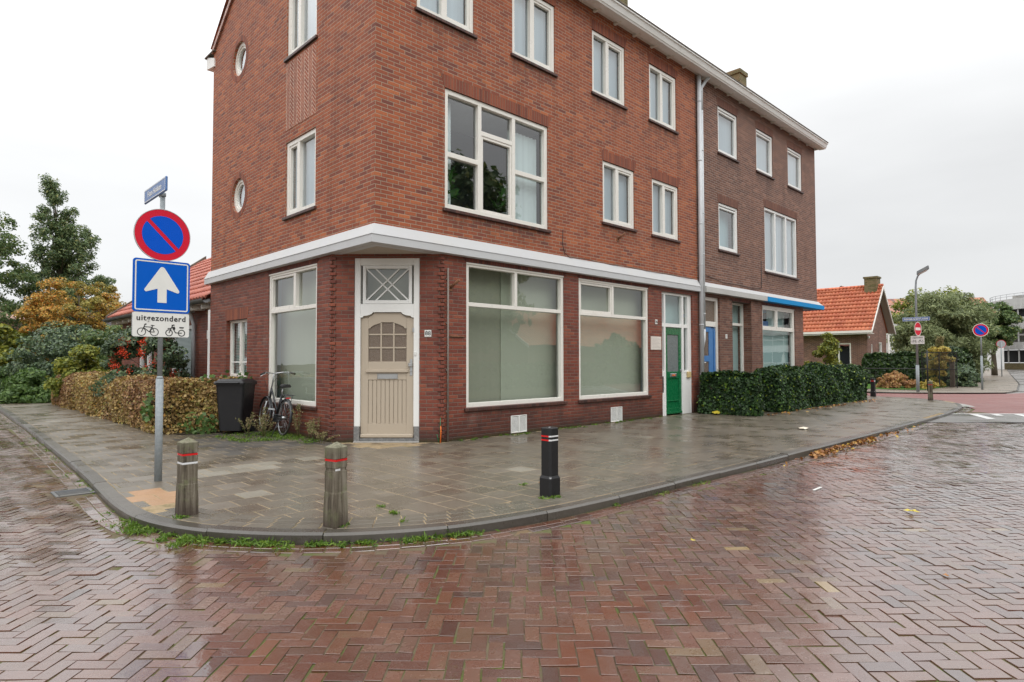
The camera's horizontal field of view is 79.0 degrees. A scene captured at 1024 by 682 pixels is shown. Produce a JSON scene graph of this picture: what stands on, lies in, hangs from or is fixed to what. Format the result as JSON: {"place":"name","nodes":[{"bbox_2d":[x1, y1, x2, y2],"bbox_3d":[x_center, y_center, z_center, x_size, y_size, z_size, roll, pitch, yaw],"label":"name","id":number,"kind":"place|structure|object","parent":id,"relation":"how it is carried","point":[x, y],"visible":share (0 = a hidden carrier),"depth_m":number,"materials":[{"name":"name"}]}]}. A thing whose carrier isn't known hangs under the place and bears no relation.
{"place":"outdoors","nodes":[
{"label":"outdoors","id":0,"kind":"place"},
{"bbox_2d":[0,307,120,346],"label":"brick house","id":1,"kind":"structure","parent":0,"point":[12,317],"depth_m":52.16,"materials":[{"name":"tile"}]},
{"bbox_2d":[127,488,175,505],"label":"pavement","id":2,"kind":"structure","parent":0,"point":[164,496],"depth_m":6.29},
{"bbox_2d":[103,256,210,378],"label":"side house","id":3,"kind":"structure","parent":0,"point":[196,343],"depth_m":16.48,"materials":[{"name":"brick"}]},
{"bbox_2d":[140,351,153,372],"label":"window","id":4,"kind":"structure","parent":3,"relation":"in","point":[151,355],"depth_m":19.90,"materials":[{"name":"white paint"}]},
{"bbox_2d":[151,424,259,433],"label":"garden soil","id":5,"kind":"structure","parent":0,"point":[210,432],"depth_m":11.85,"materials":[{"name":"brown soil"}]},
{"bbox_2d":[42,344,111,397],"bbox_3d":[-13.393,1.074,19.492,2.010,1.981,1.989,0,-2,-6],"label":"shrub","id":6,"kind":"object","parent":5,"relation":"on","point":[86,354],"visible":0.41,"depth_m":19.12,"materials":[{"name":"green plant"}]},
{"bbox_2d":[88,325,190,396],"bbox_3d":[-9.413,0.672,15.920,2.480,2.544,3.172,2,-3,-44],"label":"berry bush","id":7,"kind":"object","parent":5,"relation":"on","point":[125,344],"visible":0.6,"depth_m":15.44,"materials":[{"name":"green plant"}]},
{"bbox_2d":[51,364,254,434],"bbox_3d":[-9.593,1.250,16.321,2.661,1.356,12.464,2,-3,-44],"label":"beech hedge","id":8,"kind":"object","parent":5,"relation":"on","point":[190,405],"visible":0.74,"depth_m":12.39,"materials":[{"name":"brown plant"}]},
{"bbox_2d":[171,431,332,455],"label":"pavement","id":9,"kind":"structure","parent":0,"point":[240,447],"depth_m":10.22,"materials":[{"name":"grey concrete"}]},
{"bbox_2d":[214,379,256,430],"bbox_3d":[-5.304,1.244,11.923,0.605,1.029,0.738,0,-2,1],"label":"wheelie bin","id":10,"kind":"object","parent":9,"relation":"on","point":[235,397],"visible":0.97,"depth_m":11.66,"materials":[{"name":"plastic"}]},
{"bbox_2d":[235,412,255,434],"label":"tall weed","id":11,"kind":"object","parent":9,"relation":"on","point":[247,423],"visible":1,"depth_m":11.43,"materials":[{"name":"green plant"}]},
{"bbox_2d":[252,415,275,434],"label":"tall weed","id":12,"kind":"object","parent":9,"relation":"on","point":[271,425],"visible":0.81,"depth_m":11.35,"materials":[{"name":"green plant"}]},
{"bbox_2d":[260,407,271,435],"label":"tall weed","id":13,"kind":"object","parent":9,"relation":"on","point":[262,427],"visible":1,"depth_m":11.21,"materials":[{"name":"green plant"}]},
{"bbox_2d":[259,371,295,436],"bbox_3d":[-4.401,1.157,11.685,0.648,1.155,1.728,1,-2,-23],"label":"bicycle","id":14,"kind":"object","parent":9,"relation":"on","point":[277,416],"visible":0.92,"depth_m":11.50,"materials":[{"name":"metal"}]},
{"bbox_2d":[305,417,319,440],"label":"tall weed","id":15,"kind":"object","parent":9,"relation":"on","point":[311,425],"visible":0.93,"depth_m":10.68,"materials":[{"name":"green plant"}]},
{"bbox_2d":[311,428,339,442],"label":"tall weed","id":16,"kind":"object","parent":9,"relation":"on","point":[322,433],"visible":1,"depth_m":10.29,"materials":[{"name":"green plant"}]},
{"bbox_2d":[0,396,956,528],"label":"pavement","id":17,"kind":"structure","parent":0,"point":[907,407],"depth_m":8.93,"materials":[{"name":"grey concrete"}]},
{"bbox_2d":[0,366,44,389],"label":"shrub","id":18,"kind":"object","parent":17,"relation":"on","point":[2,376],"visible":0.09,"depth_m":24.44,"materials":[{"name":"green plant"}]},
{"bbox_2d":[131,176,189,481],"bbox_3d":[-4.232,-0.103,7.216,0.784,3.520,0.561,-1,-2,18],"label":"traffic sign post","id":19,"kind":"object","parent":17,"relation":"on","point":[161,282],"visible":1,"depth_m":7.14,"materials":[{"name":"blue metal"}]},
{"bbox_2d":[288,403,302,437],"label":"tall weed","id":20,"kind":"object","parent":17,"relation":"on","point":[295,424],"visible":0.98,"depth_m":11.06,"materials":[{"name":"green plant"}]},
{"bbox_2d":[307,419,314,438],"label":"tall weed","id":21,"kind":"object","parent":17,"relation":"on","point":[309,428],"visible":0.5,"depth_m":10.82,"materials":[{"name":"green plant"}]},
{"bbox_2d":[172,416,662,527],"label":"pavement weeds","id":22,"kind":"object","parent":17,"relation":"on","point":[281,437],"visible":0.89,"depth_m":10.82,"materials":[{"name":"green plant"}]},
{"bbox_2d":[155,456,755,528],"bbox_3d":[0.339,1.598,6.612,7.296,0.044,1.616,1,-2,-26],"label":"paver band","id":23,"kind":"object","parent":17,"relation":"on","point":[212,517],"visible":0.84,"depth_m":5.58,"materials":[{"name":"grey concrete"}]},
{"bbox_2d":[175,437,197,516],"bbox_3d":[-2.914,1.234,5.569,0.152,0.737,0.152,-2,-3,44],"label":"wooden bollard","id":24,"kind":"object","parent":23,"relation":"on","point":[186,501],"visible":0.98,"depth_m":5.52,"materials":[{"name":"brown wood"}]},
{"bbox_2d":[323,442,347,528],"bbox_3d":[-1.469,1.214,5.177,0.152,0.747,0.152,-1,-2,32],"label":"wooden bollard","id":25,"kind":"object","parent":23,"relation":"on","point":[335,511],"visible":0.98,"depth_m":5.12,"materials":[{"name":"brown wood"}]},
{"bbox_2d":[204,0,709,442],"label":"corner building","id":26,"kind":"structure","parent":17,"relation":"on","point":[365,280],"depth_m":12.23,"materials":[{"name":"red brick"}]},
{"bbox_2d":[230,319,246,376],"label":"window","id":27,"kind":"structure","parent":26,"relation":"in","point":[240,325],"depth_m":13.92,"materials":[{"name":"white glass"}]},
{"bbox_2d":[234,179,244,211],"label":"round window","id":28,"kind":"structure","parent":26,"relation":"in","point":[240,186],"depth_m":13.86,"materials":[{"name":"white glass"}]},
{"bbox_2d":[235,42,245,75],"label":"round window","id":29,"kind":"structure","parent":26,"relation":"in","point":[241,54],"depth_m":13.93,"materials":[{"name":"white glass"}]},
{"bbox_2d":[269,263,316,406],"bbox_3d":[-4.321,-0.073,12.081,0.378,2.530,2.940,2,-3,-44],"label":"window","id":30,"kind":"structure","parent":26,"relation":"in","point":[293,292],"depth_m":12.15,"materials":[{"name":"white glass"}]},
{"bbox_2d":[287,128,315,215],"bbox_3d":[-3.842,-3.097,11.574,0.183,1.440,1.220,2,-3,-44],"label":"window","id":31,"kind":"structure","parent":26,"relation":"in","point":[305,153],"depth_m":11.63,"materials":[{"name":"white glass"}]},
{"bbox_2d":[288,0,316,55],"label":"window","id":32,"kind":"structure","parent":26,"relation":"in","point":[306,9],"depth_m":11.74,"materials":[{"name":"white glass"}]},
{"bbox_2d":[360,312,413,437],"bbox_3d":[-2.113,0.572,10.541,0.912,2.125,0.105,0,-2,1],"label":"door","id":33,"kind":"structure","parent":26,"relation":"in","point":[387,338],"depth_m":10.55,"materials":[{"name":"beige wood"}]},
{"bbox_2d":[363,265,413,303],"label":"transom window","id":34,"kind":"structure","parent":26,"relation":"in","point":[382,284],"depth_m":10.85,"materials":[{"name":"white paint"}]},
{"bbox_2d":[417,0,472,32],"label":"window","id":35,"kind":"structure","parent":26,"relation":"in","point":[452,11],"depth_m":11.05,"materials":[{"name":"white glass"}]},
{"bbox_2d":[448,166,459,203],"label":"potted plant","id":36,"kind":"object","parent":26,"relation":"on","point":[454,193],"visible":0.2,"depth_m":11.03,"materials":[{"name":"green plant"}]},
{"bbox_2d":[445,88,546,228],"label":"window","id":37,"kind":"structure","parent":26,"relation":"in","point":[477,162],"depth_m":12.32,"materials":[{"name":"white glass"}]},
{"bbox_2d":[490,179,515,214],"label":"potted plant","id":38,"kind":"object","parent":26,"relation":"on","point":[503,204],"visible":0.62,"depth_m":11.99,"materials":[{"name":"green plant"}]},
{"bbox_2d":[466,262,563,407],"bbox_3d":[0.322,-0.071,12.226,3.510,2.560,0.378,2,-3,-44],"label":"window","id":39,"kind":"structure","parent":26,"relation":"in","point":[514,317],"depth_m":12.06,"materials":[{"name":"grey glass"}]},
{"bbox_2d":[512,0,553,71],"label":"window","id":40,"kind":"structure","parent":26,"relation":"in","point":[528,20],"depth_m":12.41,"materials":[{"name":"white glass"}]},
{"bbox_2d":[592,30,623,105],"bbox_3d":[2.107,-6.119,14.066,1.220,1.400,0.183,2,-3,-44],"label":"window","id":41,"kind":"structure","parent":26,"relation":"in","point":[604,60],"depth_m":14.05,"materials":[{"name":"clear glass"}]},
{"bbox_2d":[579,278,647,399],"bbox_3d":[2.523,-0.006,14.372,3.500,2.560,0.378,2,-3,-44],"label":"window","id":42,"kind":"structure","parent":26,"relation":"in","point":[613,317],"depth_m":14.30,"materials":[{"name":"grey glass"}]},
{"bbox_2d":[603,161,633,228],"bbox_3d":[2.358,-3.303,14.218,1.210,1.380,0.183,2,-3,-44],"label":"window","id":43,"kind":"structure","parent":26,"relation":"in","point":[614,177],"depth_m":14.21,"materials":[{"name":"clear glass"}]},
{"bbox_2d":[649,64,675,130],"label":"window","id":44,"kind":"structure","parent":26,"relation":"in","point":[658,87],"depth_m":15.63,"materials":[{"name":"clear glass"}]},
{"bbox_2d":[652,179,677,239],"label":"window","id":45,"kind":"structure","parent":26,"relation":"in","point":[661,195],"depth_m":15.58,"materials":[{"name":"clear glass"}]},
{"bbox_2d":[666,327,681,414],"bbox_3d":[4.085,0.747,15.713,0.764,2.175,0.095,2,-3,-44],"label":"door","id":46,"kind":"structure","parent":26,"relation":"in","point":[673,369],"depth_m":15.75,"materials":[{"name":"wood"}]},
{"bbox_2d":[540,427,559,497],"bbox_3d":[0.384,1.248,6.313,0.166,0.746,0.167,2,-3,-44],"label":"black bollard","id":47,"kind":"object","parent":17,"relation":"on","point":[549,482],"visible":0.96,"depth_m":6.25,"materials":[{"name":"plastic"}]},
{"bbox_2d":[697,370,764,416],"bbox_3d":[5.593,1.308,15.835,1.670,1.173,0.812,-1,-2,37],"label":"ivy hedge","id":48,"kind":"object","parent":17,"relation":"on","point":[730,392],"visible":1,"depth_m":15.60,"materials":[{"name":"green plant"}]},
{"bbox_2d":[767,399,882,414],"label":"leaf litter","id":49,"kind":"object","parent":17,"relation":"on","point":[827,406],"visible":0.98,"depth_m":18.10,"materials":[{"name":"brown plant"}]},
{"bbox_2d":[870,378,875,396],"bbox_3d":[13.620,1.771,23.411,0.166,0.746,0.167,2,-3,-44],"label":"black bollard","id":50,"kind":"object","parent":17,"relation":"on","point":[873,389],"visible":0.97,"depth_m":23.35,"materials":[{"name":"plastic"}]},
{"bbox_2d":[928,380,932,400],"bbox_3d":[14.242,1.704,21.128,0.152,0.732,0.152,-1,-2,36],"label":"wooden bollard","id":51,"kind":"object","parent":17,"relation":"on","point":[930,389],"visible":0.94,"depth_m":21.07,"materials":[{"name":"brown wood"}]},
{"bbox_2d":[0,392,1023,681],"bbox_3d":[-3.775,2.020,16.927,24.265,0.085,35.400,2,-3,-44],"label":"road","id":52,"kind":"structure","parent":0,"point":[946,472],"depth_m":3.90,"materials":[{"name":"brick"}]},
{"bbox_2d":[0,407,970,553],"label":"gutter course","id":53,"kind":"object","parent":52,"relation":"on","point":[99,506],"visible":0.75,"depth_m":5.79,"materials":[{"name":"brick"}]},
{"bbox_2d":[50,487,95,497],"bbox_3d":[-4.835,1.684,6.838,0.360,0.046,0.360,2,-3,-44],"label":"street drain","id":54,"kind":"object","parent":53,"relation":"on","point":[71,492],"visible":0.82,"depth_m":6.82,"materials":[{"name":"metal"}]},
{"bbox_2d":[780,424,918,465],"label":"leaf litter","id":55,"kind":"object","parent":53,"relation":"on","point":[834,449],"visible":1,"depth_m":10.03,"materials":[{"name":"brown plant"}]},
{"bbox_2d":[20,406,966,551],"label":"kerb grass","id":56,"kind":"structure","parent":52,"relation":"on","point":[133,527],"depth_m":4.99,"materials":[{"name":"green plant"}]},
{"bbox_2d":[0,0,1023,362],"label":"sky","id":57,"kind":"structure","parent":0,"point":[918,105],"materials":[{"name":"white"}]},
{"bbox_2d":[605,62,828,399],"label":"brown building","id":58,"kind":"structure","parent":0,"point":[760,288],"depth_m":18.98,"materials":[{"name":"brick"}]},
{"bbox_2d":[704,327,715,371],"bbox_3d":[5.376,0.748,17.018,0.780,2.270,0.042,2,-3,-44],"label":"door","id":59,"kind":"structure","parent":58,"relation":"in","point":[709,349],"depth_m":17.07,"materials":[{"name":"blue wood"}]},
{"bbox_2d":[718,107,736,159],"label":"window","id":60,"kind":"structure","parent":58,"relation":"in","point":[725,118],"depth_m":18.22,"materials":[{"name":"white glass"}]},
{"bbox_2d":[718,202,736,252],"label":"window","id":61,"kind":"structure","parent":58,"relation":"in","point":[723,209],"depth_m":18.19,"materials":[{"name":"grey glass"}]},
{"bbox_2d":[732,303,743,370],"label":"window","id":62,"kind":"structure","parent":58,"relation":"in","point":[735,323],"depth_m":18.79,"materials":[{"name":"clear glass"}]},
{"bbox_2d":[756,129,771,176],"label":"window","id":63,"kind":"structure","parent":58,"relation":"in","point":[761,138],"depth_m":19.92,"materials":[{"name":"white paint"}]},
{"bbox_2d":[762,305,794,366],"bbox_3d":[8.539,0.156,20.247,2.540,2.490,0.368,2,-3,-44],"label":"window","id":64,"kind":"structure","parent":58,"relation":"in","point":[775,337],"depth_m":20.48,"materials":[{"name":"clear glass"}]},
{"bbox_2d":[764,207,796,277],"bbox_3d":[8.782,-3.184,20.485,2.580,2.040,0.183,2,-3,-44],"label":"window","id":65,"kind":"structure","parent":58,"relation":"in","point":[778,255],"depth_m":20.69,"materials":[{"name":"white paint"}]},
{"bbox_2d":[787,147,800,190],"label":"window","id":66,"kind":"structure","parent":58,"relation":"in","point":[792,154],"depth_m":21.67,"materials":[{"name":"white glass"}]},
{"bbox_2d":[804,332,843,365],"bbox_3d":[13.364,0.928,26.475,1.811,2.632,2.284,-1,-2,30],"label":"sapling","id":67,"kind":"object","parent":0,"point":[828,348],"visible":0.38,"depth_m":26.19,"materials":[{"name":"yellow plant"}]},
{"bbox_2d":[840,286,903,352],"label":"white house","id":68,"kind":"structure","parent":0,"point":[891,309],"depth_m":65.00,"materials":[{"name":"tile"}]},
{"bbox_2d":[867,383,946,389],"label":"lawn","id":69,"kind":"structure","parent":0,"point":[869,386],"depth_m":30.14,"materials":[{"name":"green plant"}]},
{"bbox_2d":[876,370,915,387],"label":"shrub","id":70,"kind":"object","parent":69,"relation":"on","point":[899,380],"visible":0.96,"depth_m":30.58,"materials":[{"name":"brown plant"}]},
{"bbox_2d":[861,350,948,384],"bbox_3d":[22.198,1.535,35.119,1.312,2.040,4.434,1,-2,-38],"label":"ivy hedge","id":71,"kind":"object","parent":69,"relation":"on","point":[903,359],"visible":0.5,"depth_m":35.25,"materials":[{"name":"green plant"}]},
{"bbox_2d":[920,379,938,388],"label":"shrub","id":72,"kind":"object","parent":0,"point":[923,384],"visible":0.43,"depth_m":29.71,"materials":[{"name":"yellow plant"}]},
{"bbox_2d":[935,335,943,377],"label":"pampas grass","id":73,"kind":"object","parent":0,"point":[939,340],"depth_m":32.47,"materials":[{"name":"plant"}]},
{"bbox_2d":[867,369,1017,392],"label":"pavement","id":74,"kind":"structure","parent":0,"point":[1005,382],"depth_m":31.45,"materials":[{"name":"grey concrete"}]},
{"bbox_2d":[803,276,895,365],"bbox_3d":[18.710,-0.538,42.486,5.060,6.660,12.030,2,-3,-44],"label":"bungalow","id":75,"kind":"object","parent":74,"relation":"on","point":[857,322],"visible":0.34,"depth_m":38.62,"materials":[{"name":"orange tile"}]},
{"bbox_2d":[828,343,850,364],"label":"window","id":76,"kind":"structure","parent":75,"relation":"in","point":[844,355],"depth_m":38.36,"materials":[{"name":"clear glass"}]},
{"bbox_2d":[879,342,881,351],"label":"window","id":77,"kind":"structure","parent":75,"relation":"in","point":[880,343],"depth_m":39.19,"materials":[{"name":"white glass"}]},
{"bbox_2d":[865,350,928,390],"bbox_3d":[15.093,1.496,32.052,0.070,1.900,10.880,2,-3,-44],"label":"wire fence","id":78,"kind":"object","parent":74,"relation":"on","point":[909,370],"visible":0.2,"depth_m":28.55,"materials":[{"name":"black metal"}]},
{"bbox_2d":[902,266,929,391],"bbox_3d":[17.920,-0.504,27.487,1.024,5.598,0.541,-1,-2,28],"label":"street lamp","id":79,"kind":"object","parent":74,"relation":"on","point":[917,339],"visible":1,"depth_m":27.44,"materials":[{"name":"metal"}]},
{"bbox_2d":[886,285,971,350],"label":"broadleaf tree","id":80,"kind":"object","parent":74,"relation":"on","point":[898,305],"visible":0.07,"depth_m":54.57,"materials":[{"name":"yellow plant"}]},
{"bbox_2d":[921,352,957,387],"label":"wire gate","id":81,"kind":"structure","parent":74,"relation":"on","point":[946,358],"depth_m":31.43,"materials":[{"name":"black metal"}]},
{"bbox_2d":[889,290,1000,376],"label":"willow","id":82,"kind":"object","parent":74,"relation":"on","point":[952,320],"visible":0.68,"depth_m":43.42,"materials":[{"name":"green plant"}]},
{"bbox_2d":[950,366,954,386],"bbox_3d":[22.720,1.693,32.019,0.240,1.480,0.240,2,-3,-44],"label":"gate post","id":83,"kind":"object","parent":74,"relation":"on","point":[951,376],"visible":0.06,"depth_m":31.95,"materials":[{"name":"brown wood"}]},
{"bbox_2d":[948,345,979,377],"bbox_3d":[29.672,1.553,41.394,1.954,2.417,19.421,-2,-2,40],"label":"ivy hedge","id":84,"kind":"object","parent":74,"relation":"on","point":[965,356],"visible":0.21,"depth_m":38.14,"materials":[{"name":"green plant"}]},
{"bbox_2d":[973,323,988,388],"bbox_3d":[22.279,0.752,29.461,0.620,3.200,0.090,-1,-2,37],"label":"no parking post","id":85,"kind":"object","parent":74,"relation":"on","point":[980,330],"visible":0.98,"depth_m":29.44,"materials":[{"name":"blue metal"}]},
{"bbox_2d":[973,301,1023,374],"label":"broadleaf tree","id":86,"kind":"object","parent":74,"relation":"on","point":[1006,318],"visible":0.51,"depth_m":55.80,"materials":[{"name":"green plant"}]},
{"bbox_2d":[867,393,1023,413],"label":"side street","id":87,"kind":"structure","parent":0,"point":[1000,403],"depth_m":22.19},
{"bbox_2d":[887,297,1003,368],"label":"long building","id":88,"kind":"structure","parent":0,"point":[998,354],"depth_m":89.68,"materials":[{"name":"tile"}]},
{"bbox_2d":[928,414,1023,421],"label":"ramp","id":89,"kind":"structure","parent":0,"point":[973,418],"depth_m":15.32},
{"bbox_2d":[971,414,1023,418],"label":"road marking","id":90,"kind":"object","parent":89,"relation":"on","point":[982,416],"visible":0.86,"depth_m":16.09,"materials":[{"name":"white paint"}]},
{"bbox_2d":[980,369,1023,393],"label":"road","id":91,"kind":"structure","parent":0,"point":[1018,375],"depth_m":45.96,"materials":[{"name":"grey asphalt"}]},
{"bbox_2d":[945,364,983,386],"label":"shrub","id":92,"kind":"object","parent":91,"relation":"on","point":[967,375],"visible":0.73,"depth_m":32.50,"materials":[{"name":"green plant"}]},
{"bbox_2d":[996,340,1005,376],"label":"sign post","id":93,"kind":"object","parent":91,"relation":"on","point":[1001,344],"visible":0.92,"depth_m":52.17,"materials":[{"name":"grey metal"}]},
{"bbox_2d":[989,292,1023,369],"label":"concrete building","id":94,"kind":"structure","parent":0,"point":[1014,352],"depth_m":93.44,"materials":[{"name":"concrete"}]},
{"label":"park ground","id":95,"kind":"structure","parent":0,"visible":0},
{"bbox_2d":[0,212,38,324],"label":"broadleaf tree","id":96,"kind":"object","parent":95,"relation":"on","point":[7,306],"visible":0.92,"depth_m":32.66,"materials":[{"name":"green plant"}]},
{"bbox_2d":[0,323,51,377],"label":"shrub","id":97,"kind":"object","parent":95,"relation":"on","point":[9,335],"visible":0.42,"depth_m":27.67,"materials":[{"name":"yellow plant"}]},
{"bbox_2d":[0,366,56,403],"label":"shrub","id":98,"kind":"object","parent":95,"relation":"on","point":[21,386],"visible":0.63,"depth_m":20.62,"materials":[{"name":"green plant"}]},
{"bbox_2d":[0,319,111,391],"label":"shrub","id":99,"kind":"object","parent":95,"relation":"on","point":[53,344],"visible":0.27,"depth_m":23.83,"materials":[{"name":"green plant"}]},
{"bbox_2d":[0,173,118,358],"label":"conifer","id":100,"kind":"object","parent":95,"relation":"on","point":[65,262],"visible":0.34,"depth_m":35.44,"materials":[{"name":"green plant"}]},
{"bbox_2d":[11,276,126,360],"bbox_3d":[-20.860,-0.296,29.866,5.046,5.412,5.061,2,-3,-44],"label":"autumn tree","id":101,"kind":"object","parent":95,"relation":"on","point":[45,310],"visible":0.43,"depth_m":28.77,"materials":[{"name":"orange plant"}]},
{"bbox_2d":[70,325,121,365],"bbox_3d":[-15.381,0.502,24.452,3.329,3.469,3.712,0,-2,-10],"label":"shrub","id":102,"kind":"object","parent":95,"relation":"on","point":[97,339],"visible":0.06,"depth_m":23.92,"materials":[{"name":"green plant"}]},
{"label":"hedge soil","id":103,"kind":"structure","parent":0,"visible":0},
{"bbox_2d":[753,361,868,412],"bbox_3d":[9.459,1.316,19.273,1.076,1.368,7.978,-2,-3,44],"label":"ivy hedge","id":104,"kind":"object","parent":103,"relation":"on","point":[788,388],"visible":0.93,"depth_m":18.08,"materials":[{"name":"green plant"}]},
{"label":"ground","id":105,"kind":"structure","parent":0,"visible":0},
{"bbox_2d":[0,396,961,544],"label":"kerb","id":106,"kind":"structure","parent":105,"relation":"on","point":[112,499],"depth_m":5.75,"materials":[{"name":"grey concrete"}]}
]}

